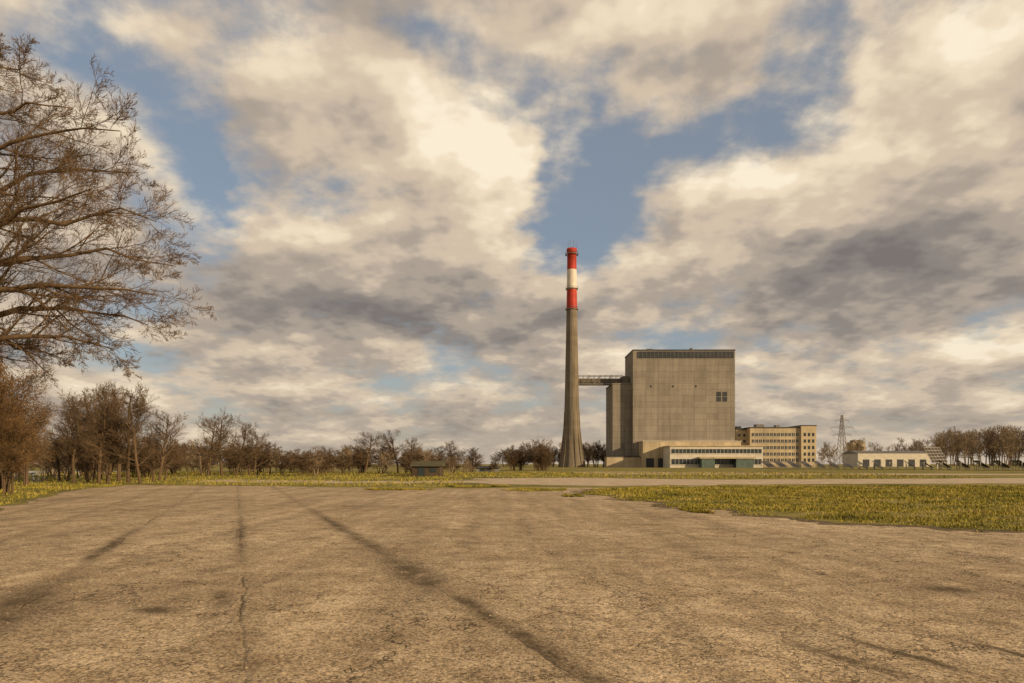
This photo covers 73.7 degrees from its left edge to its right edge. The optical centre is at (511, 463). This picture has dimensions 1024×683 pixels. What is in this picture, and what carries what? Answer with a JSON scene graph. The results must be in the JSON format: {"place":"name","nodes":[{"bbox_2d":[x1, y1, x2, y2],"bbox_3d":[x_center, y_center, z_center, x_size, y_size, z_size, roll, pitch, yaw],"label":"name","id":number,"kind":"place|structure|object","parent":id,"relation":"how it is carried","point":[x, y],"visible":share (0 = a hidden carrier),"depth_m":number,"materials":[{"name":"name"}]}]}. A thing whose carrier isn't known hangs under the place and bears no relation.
{"place":"outdoors","nodes":[
{"label":"outdoors","id":0,"kind":"place"},
{"bbox_2d":[14,471,122,484],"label":"river","id":1,"kind":"structure","parent":0,"point":[35,481],"depth_m":85.81,"materials":[{"name":"grey liquid"}]},
{"bbox_2d":[196,479,496,482],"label":"dirt track","id":2,"kind":"structure","parent":0,"point":[277,481],"depth_m":66.08,"materials":[{"name":"soil"}]},
{"bbox_2d":[0,464,1023,510],"bbox_3d":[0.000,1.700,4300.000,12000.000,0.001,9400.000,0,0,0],"label":"ground","id":3,"kind":"structure","parent":0,"point":[839,469],"depth_m":92.89,"materials":[{"name":"green plant"}]},
{"bbox_2d":[0,396,39,494],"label":"russet beech tree","id":4,"kind":"object","parent":3,"relation":"on","point":[8,462],"visible":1,"depth_m":37.73,"materials":[{"name":"brown plant"}]},
{"bbox_2d":[0,365,41,447],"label":"russet beech tree","id":5,"kind":"object","parent":3,"relation":"on","point":[15,405],"visible":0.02,"depth_m":50.82,"materials":[{"name":"brown plant"}]},
{"bbox_2d":[0,342,50,459],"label":"russet beech tree","id":6,"kind":"object","parent":3,"relation":"on","point":[2,390],"visible":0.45,"depth_m":42.98,"materials":[{"name":"brown plant"}]},
{"bbox_2d":[0,354,68,489],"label":"russet beech tree","id":7,"kind":"object","parent":3,"relation":"on","point":[30,379],"visible":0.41,"depth_m":46.00,"materials":[{"name":"brown plant"}]},
{"bbox_2d":[11,394,65,485],"bbox_3d":[-38.337,-2.085,54.368,4.877,7.593,5.811,0,0,0],"label":"tree","id":8,"kind":"object","parent":3,"relation":"on","point":[26,471],"visible":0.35,"depth_m":54.34,"materials":[{"name":"brown plant"}]},
{"bbox_2d":[0,482,122,504],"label":"grass verge","id":9,"kind":"object","parent":3,"relation":"on","point":[37,485],"depth_m":47.16,"materials":[{"name":"green plant"}]},
{"bbox_2d":[39,413,91,480],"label":"bare tree","id":10,"kind":"object","parent":3,"relation":"on","point":[57,462],"visible":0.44,"depth_m":68.42,"materials":[{"name":"brown plant"}]},
{"bbox_2d":[38,387,111,481],"bbox_3d":[-40.196,-2.742,62.910,6.027,8.931,5.294,0,0,0],"label":"bare tree","id":11,"kind":"object","parent":3,"relation":"on","point":[69,406],"visible":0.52,"depth_m":62.87,"materials":[{"name":"brown plant"}]},
{"bbox_2d":[49,396,105,483],"bbox_3d":[-36.330,-2.041,57.742,4.089,7.494,6.821,0,0,-28],"label":"bare tree","id":12,"kind":"object","parent":3,"relation":"on","point":[75,442],"visible":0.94,"depth_m":57.73,"materials":[{"name":"brown plant"}]},
{"bbox_2d":[52,387,132,478],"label":"bare tree","id":13,"kind":"object","parent":3,"relation":"on","point":[90,407],"visible":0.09,"depth_m":73.02,"materials":[{"name":"brown plant"}]},
{"bbox_2d":[61,383,141,483],"bbox_3d":[-35.390,-2.711,58.938,6.052,8.879,5.429,0,0,-42],"label":"bare tree","id":14,"kind":"object","parent":3,"relation":"on","point":[111,457],"visible":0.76,"depth_m":59.16,"materials":[{"name":"brown plant"}]},
{"bbox_2d":[77,394,131,480],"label":"bare tree","id":15,"kind":"object","parent":3,"relation":"on","point":[93,473],"visible":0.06,"depth_m":69.80,"materials":[{"name":"brown plant"}]},
{"bbox_2d":[0,32,216,388],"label":"bare tree","id":16,"kind":"object","parent":3,"relation":"on","point":[9,217],"visible":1,"depth_m":27.39,"materials":[{"name":"brown plant"}]},
{"bbox_2d":[79,379,155,480],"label":"bare tree","id":17,"kind":"object","parent":3,"relation":"on","point":[118,466],"visible":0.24,"depth_m":66.58,"materials":[{"name":"brown plant"}]},
{"bbox_2d":[77,381,165,482],"bbox_3d":[-34.271,-2.993,60.597,6.677,9.424,7.049,0,0,-41],"label":"bare tree","id":18,"kind":"object","parent":3,"relation":"on","point":[132,398],"visible":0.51,"depth_m":61.18,"materials":[{"name":"brown plant"}]},
{"bbox_2d":[85,391,167,483],"bbox_3d":[-32.750,-2.214,58.083,5.389,7.860,5.105,0,0,-14],"label":"bare tree","id":19,"kind":"object","parent":3,"relation":"on","point":[135,445],"visible":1,"depth_m":57.84,"materials":[{"name":"brown plant"}]},
{"bbox_2d":[137,410,191,480],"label":"bare tree","id":20,"kind":"object","parent":3,"relation":"on","point":[163,455],"visible":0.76,"depth_m":66.60,"materials":[{"name":"brown plant"}]},
{"bbox_2d":[152,429,188,479],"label":"bare tree","id":21,"kind":"object","parent":3,"relation":"on","point":[172,452],"visible":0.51,"depth_m":72.06,"materials":[{"name":"brown plant"}]},
{"bbox_2d":[175,445,201,478],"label":"bare tree","id":22,"kind":"object","parent":3,"relation":"on","point":[187,464],"visible":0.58,"depth_m":79.78,"materials":[{"name":"brown plant"}]},
{"bbox_2d":[192,411,228,475],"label":"bare tree","id":23,"kind":"object","parent":3,"relation":"on","point":[210,460],"visible":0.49,"depth_m":97.06,"materials":[{"name":"brown plant"}]},
{"bbox_2d":[198,407,246,476],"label":"bare tree","id":24,"kind":"object","parent":3,"relation":"on","point":[221,438],"visible":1,"depth_m":90.47,"materials":[{"name":"brown plant"}]},
{"bbox_2d":[224,414,268,475],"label":"bare tree","id":25,"kind":"object","parent":3,"relation":"on","point":[248,433],"visible":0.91,"depth_m":95.95,"materials":[{"name":"brown plant"}]},
{"bbox_2d":[0,436,498,477],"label":"shoreline thicket","id":26,"kind":"object","parent":3,"relation":"on","point":[305,462],"visible":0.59,"depth_m":108.38,"materials":[{"name":"brown plant"}]},
{"bbox_2d":[237,430,272,475],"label":"bare tree","id":27,"kind":"object","parent":3,"relation":"on","point":[248,460],"visible":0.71,"depth_m":99.58,"materials":[{"name":"brown plant"}]},
{"bbox_2d":[258,439,281,474],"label":"bare tree","id":28,"kind":"object","parent":3,"relation":"on","point":[269,448],"visible":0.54,"depth_m":105.31,"materials":[{"name":"brown plant"}]},
{"bbox_2d":[39,439,605,466],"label":"distant tree line","id":29,"kind":"object","parent":3,"relation":"on","point":[588,453],"visible":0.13,"depth_m":422.03,"materials":[{"name":"brown plant"}]},
{"bbox_2d":[315,446,333,473],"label":"bare tree","id":30,"kind":"object","parent":3,"relation":"on","point":[329,453],"visible":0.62,"depth_m":118.42,"materials":[{"name":"brown plant"}]},
{"bbox_2d":[349,431,387,473],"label":"bare tree","id":31,"kind":"object","parent":3,"relation":"on","point":[361,453],"visible":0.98,"depth_m":120.67,"materials":[{"name":"brown plant"}]},
{"bbox_2d":[375,429,419,472],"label":"bare tree","id":32,"kind":"object","parent":3,"relation":"on","point":[394,453],"visible":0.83,"depth_m":124.34,"materials":[{"name":"brown plant"}]},
{"bbox_2d":[399,437,423,458],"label":"bare tree","id":33,"kind":"object","parent":3,"relation":"on","point":[412,445],"visible":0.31,"depth_m":138.50,"materials":[{"name":"brown plant"}]},
{"bbox_2d":[410,461,445,476],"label":"garden shed","id":34,"kind":"structure","parent":3,"relation":"on","point":[427,468],"depth_m":92.00,"materials":[{"name":"brown wood"}]},
{"bbox_2d":[418,468,435,475],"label":"door and windows","id":35,"kind":"structure","parent":34,"relation":"in","point":[421,471],"depth_m":91.95,"materials":[{"name":"grey glass"}]},
{"bbox_2d":[438,440,466,466],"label":"bare tree","id":36,"kind":"object","parent":3,"relation":"on","point":[450,450],"visible":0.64,"depth_m":150.16,"materials":[{"name":"brown plant"}]},
{"bbox_2d":[475,466,500,471],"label":"garden shed","id":37,"kind":"structure","parent":3,"relation":"on","point":[483,468],"depth_m":150.00,"materials":[{"name":"grey"}]},
{"bbox_2d":[0,485,1023,682],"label":"asphalt apron","id":38,"kind":"object","parent":3,"relation":"on","point":[631,552],"visible":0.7,"depth_m":8.97,"materials":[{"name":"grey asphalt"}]},
{"bbox_2d":[502,486,566,490],"bbox_3d":[1.642,1.564,44.380,3.968,0.228,4.927,0,0,26],"label":"grass clump","id":39,"kind":"object","parent":38,"relation":"on","point":[522,488],"visible":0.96,"depth_m":44.15,"materials":[{"name":"green plant"}]},
{"bbox_2d":[570,486,1023,532],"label":"soil margin","id":40,"kind":"object","parent":38,"relation":"on","point":[822,522],"visible":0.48,"depth_m":19.99,"materials":[{"name":"brown soil"}]},
{"bbox_2d":[583,484,1023,530],"bbox_3d":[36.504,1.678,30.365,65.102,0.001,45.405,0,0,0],"label":"turf patch","id":41,"kind":"object","parent":40,"relation":"on","point":[797,514],"visible":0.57,"depth_m":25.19,"materials":[{"name":"green plant"}]},
{"bbox_2d":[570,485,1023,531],"bbox_3d":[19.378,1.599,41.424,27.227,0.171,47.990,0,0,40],"label":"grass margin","id":42,"kind":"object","parent":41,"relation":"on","point":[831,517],"depth_m":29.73,"materials":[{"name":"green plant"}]},
{"bbox_2d":[500,438,555,470],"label":"shrub mass","id":43,"kind":"object","parent":3,"relation":"on","point":[541,456],"visible":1,"depth_m":175.26,"materials":[{"name":"brown plant"}]},
{"bbox_2d":[551,447,558,466],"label":"russet beech tree","id":44,"kind":"object","parent":3,"relation":"on","point":[554,453],"visible":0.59,"depth_m":384.55,"materials":[{"name":"brown plant"}]},
{"bbox_2d":[558,240,585,466],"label":"striped chimney","id":45,"kind":"object","parent":3,"relation":"on","point":[571,454],"visible":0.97,"depth_m":349.19,"materials":[{"name":"concrete"}]},
{"bbox_2d":[582,442,591,466],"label":"russet beech tree","id":46,"kind":"object","parent":3,"relation":"on","point":[585,457],"visible":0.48,"depth_m":398.63,"materials":[{"name":"brown plant"}]},
{"bbox_2d":[587,441,604,466],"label":"russet beech tree","id":47,"kind":"object","parent":3,"relation":"on","point":[598,451],"visible":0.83,"depth_m":393.77,"materials":[{"name":"brown plant"}]},
{"bbox_2d":[604,441,741,467],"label":"turbine annex","id":48,"kind":"object","parent":3,"relation":"on","point":[650,454],"visible":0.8,"depth_m":330.00,"materials":[{"name":"beige concrete"}]},
{"bbox_2d":[699,459,753,467],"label":"entrance block","id":49,"kind":"structure","parent":3,"relation":"on","point":[737,463],"depth_m":310.40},
{"bbox_2d":[697,457,755,458],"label":"projecting canopy","id":50,"kind":"object","parent":49,"relation":"on","point":[726,457],"visible":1,"depth_m":310.00,"materials":[{"name":"beige concrete"}]},
{"bbox_2d":[760,461,775,468],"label":"solar panel row","id":51,"kind":"object","parent":3,"relation":"on","point":[768,464],"visible":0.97,"depth_m":238.72,"materials":[{"name":"grey glass"}]},
{"bbox_2d":[773,461,787,468],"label":"solar panel row","id":52,"kind":"object","parent":3,"relation":"on","point":[779,463],"visible":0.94,"depth_m":234.71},
{"bbox_2d":[786,461,799,468],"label":"solar panel row","id":53,"kind":"object","parent":3,"relation":"on","point":[793,464],"visible":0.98,"depth_m":231.12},
{"bbox_2d":[799,461,812,468],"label":"solar panel row","id":54,"kind":"object","parent":3,"relation":"on","point":[806,464],"visible":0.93,"depth_m":229.16,"materials":[{"name":"grey glass"}]},
{"bbox_2d":[813,461,825,468],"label":"solar panel row","id":55,"kind":"object","parent":3,"relation":"on","point":[819,464],"visible":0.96,"depth_m":223.34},
{"bbox_2d":[827,461,838,468],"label":"solar panel row","id":56,"kind":"object","parent":3,"relation":"on","point":[832,463],"visible":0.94,"depth_m":220.47,"materials":[{"name":"grey glass"}]},
{"bbox_2d":[842,461,852,469],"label":"solar panel row","id":57,"kind":"object","parent":3,"relation":"on","point":[849,465],"visible":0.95,"depth_m":215.81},
{"bbox_2d":[847,440,864,450],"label":"concrete silo tower","id":58,"kind":"structure","parent":3,"relation":"on","point":[863,444],"depth_m":600.88,"materials":[{"name":"beige concrete"}]},
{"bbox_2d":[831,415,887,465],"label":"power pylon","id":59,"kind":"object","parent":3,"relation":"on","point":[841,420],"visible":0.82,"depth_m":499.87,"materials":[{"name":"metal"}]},
{"bbox_2d":[857,461,866,469],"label":"solar panel row","id":60,"kind":"object","parent":3,"relation":"on","point":[858,464],"visible":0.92,"depth_m":212.65,"materials":[{"name":"grey metal"}]},
{"bbox_2d":[873,461,882,469],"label":"solar panel row","id":61,"kind":"object","parent":3,"relation":"on","point":[876,466],"visible":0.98,"depth_m":209.53,"materials":[{"name":"grey metal"}]},
{"bbox_2d":[816,424,1023,465],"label":"distant forest","id":62,"kind":"object","parent":3,"relation":"on","point":[966,444],"visible":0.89,"depth_m":554.11,"materials":[{"name":"plant"}]},
{"bbox_2d":[921,461,932,469],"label":"solar panel row","id":63,"kind":"object","parent":3,"relation":"on","point":[931,467],"visible":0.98,"depth_m":198.39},
{"bbox_2d":[924,447,947,468],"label":"solar tracker","id":64,"kind":"object","parent":3,"relation":"on","point":[935,454],"visible":0.98,"depth_m":251.42,"materials":[{"name":"grey glass"}]},
{"bbox_2d":[938,460,951,469],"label":"solar panel row","id":65,"kind":"object","parent":3,"relation":"on","point":[944,464],"visible":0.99,"depth_m":194.56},
{"bbox_2d":[955,460,970,469],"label":"solar panel row","id":66,"kind":"object","parent":3,"relation":"on","point":[962,464],"visible":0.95,"depth_m":191.46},
{"bbox_2d":[972,460,990,469],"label":"solar panel row","id":67,"kind":"object","parent":3,"relation":"on","point":[980,463],"visible":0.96,"depth_m":187.69,"materials":[{"name":"grey metal"}]},
{"bbox_2d":[991,460,1011,470],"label":"solar panel row","id":68,"kind":"object","parent":3,"relation":"on","point":[1002,465],"visible":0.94,"depth_m":184.94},
{"bbox_2d":[1010,460,1023,469],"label":"solar panel row","id":69,"kind":"object","parent":3,"relation":"on","point":[1019,463],"visible":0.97,"depth_m":184.74,"materials":[{"name":"black glass"}]},
{"bbox_2d":[0,0,1023,463],"label":"sky","id":70,"kind":"structure","parent":0,"point":[386,201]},
{"bbox_2d":[606,384,631,455],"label":"wing walls","id":71,"kind":"structure","parent":0,"point":[618,419],"depth_m":345.00,"materials":[{"name":"beige concrete"}]},
{"bbox_2d":[578,375,622,385],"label":"duct bridge","id":72,"kind":"structure","parent":71,"relation":"on","point":[595,382],"depth_m":351.60,"materials":[{"name":"metal"}]},
{"bbox_2d":[621,376,628,382],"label":"stair head","id":73,"kind":"object","parent":71,"relation":"on","point":[625,379],"visible":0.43,"depth_m":351.00},
{"bbox_2d":[625,351,734,455],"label":"walls","id":74,"kind":"structure","parent":0,"point":[684,408],"depth_m":341.00,"materials":[{"name":"beige concrete"}]},
{"bbox_2d":[625,349,735,357],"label":"roof parapet","id":75,"kind":"structure","parent":74,"relation":"on","point":[680,350],"depth_m":341.02,"materials":[{"name":"grey concrete"}]},
{"bbox_2d":[638,351,732,357],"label":"louvre band","id":76,"kind":"object","parent":74,"relation":"attached to","point":[683,354],"visible":1,"depth_m":340.75,"materials":[{"name":"grey metal"}]},
{"bbox_2d":[716,392,726,401],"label":"windows","id":77,"kind":"structure","parent":74,"relation":"attached to","point":[718,399],"depth_m":340.90,"materials":[{"name":"grey glass"}]},
{"bbox_2d":[663,447,762,467],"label":"walls","id":78,"kind":"structure","parent":0,"point":[668,456],"depth_m":315.00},
{"bbox_2d":[662,445,763,446],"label":"roof","id":79,"kind":"structure","parent":78,"relation":"on","point":[714,446],"depth_m":315.11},
{"bbox_2d":[671,449,762,464],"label":"window mullions","id":80,"kind":"object","parent":78,"relation":"attached to","point":[714,453],"depth_m":314.72,"materials":[{"name":"grey metal"}]},
{"bbox_2d":[672,449,761,464],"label":"window bands","id":81,"kind":"object","parent":78,"relation":"in","point":[696,462],"depth_m":314.94,"materials":[{"name":"black glass"}]},
{"bbox_2d":[735,430,746,444],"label":"walls","id":82,"kind":"structure","parent":0,"point":[741,432],"depth_m":350.00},
{"bbox_2d":[738,434,745,442],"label":"windows","id":83,"kind":"structure","parent":82,"relation":"attached to","point":[744,435],"depth_m":349.92,"materials":[{"name":"black glass"}]},
{"bbox_2d":[475,478,1023,485],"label":"access path","id":84,"kind":"structure","parent":0,"point":[590,481],"depth_m":66.12,"materials":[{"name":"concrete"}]},
{"bbox_2d":[747,428,799,466],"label":"walls","id":85,"kind":"structure","parent":0,"point":[750,431],"depth_m":345.00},
{"bbox_2d":[741,427,799,428],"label":"roof","id":86,"kind":"structure","parent":85,"relation":"on","point":[770,427],"depth_m":344.70,"materials":[{"name":"grey concrete"}]},
{"bbox_2d":[754,424,779,426],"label":"rooftop plant","id":87,"kind":"object","parent":86,"relation":"on","point":[758,425],"visible":0.64,"depth_m":350.00,"materials":[{"name":"metal"}]},
{"bbox_2d":[752,433,813,461],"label":"windows","id":88,"kind":"structure","parent":85,"relation":"attached to","point":[778,447],"depth_m":344.95,"materials":[{"name":"black glass"}]},
{"bbox_2d":[752,433,798,461],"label":"window sills","id":89,"kind":"structure","parent":88,"relation":"attached to","point":[782,442],"depth_m":344.80,"materials":[{"name":"beige concrete"}]},
{"bbox_2d":[582,472,1023,474],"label":"service road","id":90,"kind":"structure","parent":0,"point":[708,473],"depth_m":110.26,"materials":[{"name":"grey asphalt"}]},
{"bbox_2d":[796,426,815,466],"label":"stair tower","id":91,"kind":"structure","parent":0,"point":[807,429],"depth_m":343.50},
{"bbox_2d":[841,451,929,466],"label":"warehouse","id":92,"kind":"structure","parent":0,"point":[884,458],"depth_m":420.00,"materials":[{"name":"concrete"}]},
{"bbox_2d":[863,459,925,466],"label":"doors","id":93,"kind":"structure","parent":92,"relation":"in","point":[900,462],"depth_m":419.89,"materials":[{"name":"grey metal"}]},
{"label":"turf island","id":94,"kind":"object","parent":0,"visible":0},
{"bbox_2d":[448,484,510,486],"bbox_3d":[-2.513,1.560,50.773,4.907,0.235,2.214,0,0,-6],"label":"grass clump","id":95,"kind":"object","parent":94,"relation":"on","point":[482,485],"visible":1,"depth_m":50.40,"materials":[{"name":"green plant"}]},
{"label":"turf island","id":96,"kind":"object","parent":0,"visible":0},
{"bbox_2d":[561,493,584,496],"bbox_3d":[3.231,1.599,36.428,1.283,0.158,3.143,0,0,0],"label":"grass clump","id":97,"kind":"object","parent":96,"relation":"on","point":[576,494],"visible":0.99,"depth_m":35.83,"materials":[{"name":"green plant"}]},
{"label":"turf island","id":98,"kind":"object","parent":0,"visible":0},
{"bbox_2d":[678,506,715,513],"bbox_3d":[6.530,1.589,24.262,0.823,0.179,2.524,0,0,0],"label":"grass clump","id":99,"kind":"object","parent":98,"relation":"on","point":[695,509],"visible":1,"depth_m":24.00,"materials":[{"name":"plant"}]},
{"label":"turf island","id":100,"kind":"object","parent":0,"visible":0},
{"bbox_2d":[364,487,433,489],"bbox_3d":[-7.490,1.567,44.902,4.772,0.223,1.944,0,0,-8],"label":"grass clump","id":101,"kind":"object","parent":100,"relation":"on","point":[385,488],"visible":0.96,"depth_m":44.33,"materials":[{"name":"green plant"}]}
]}

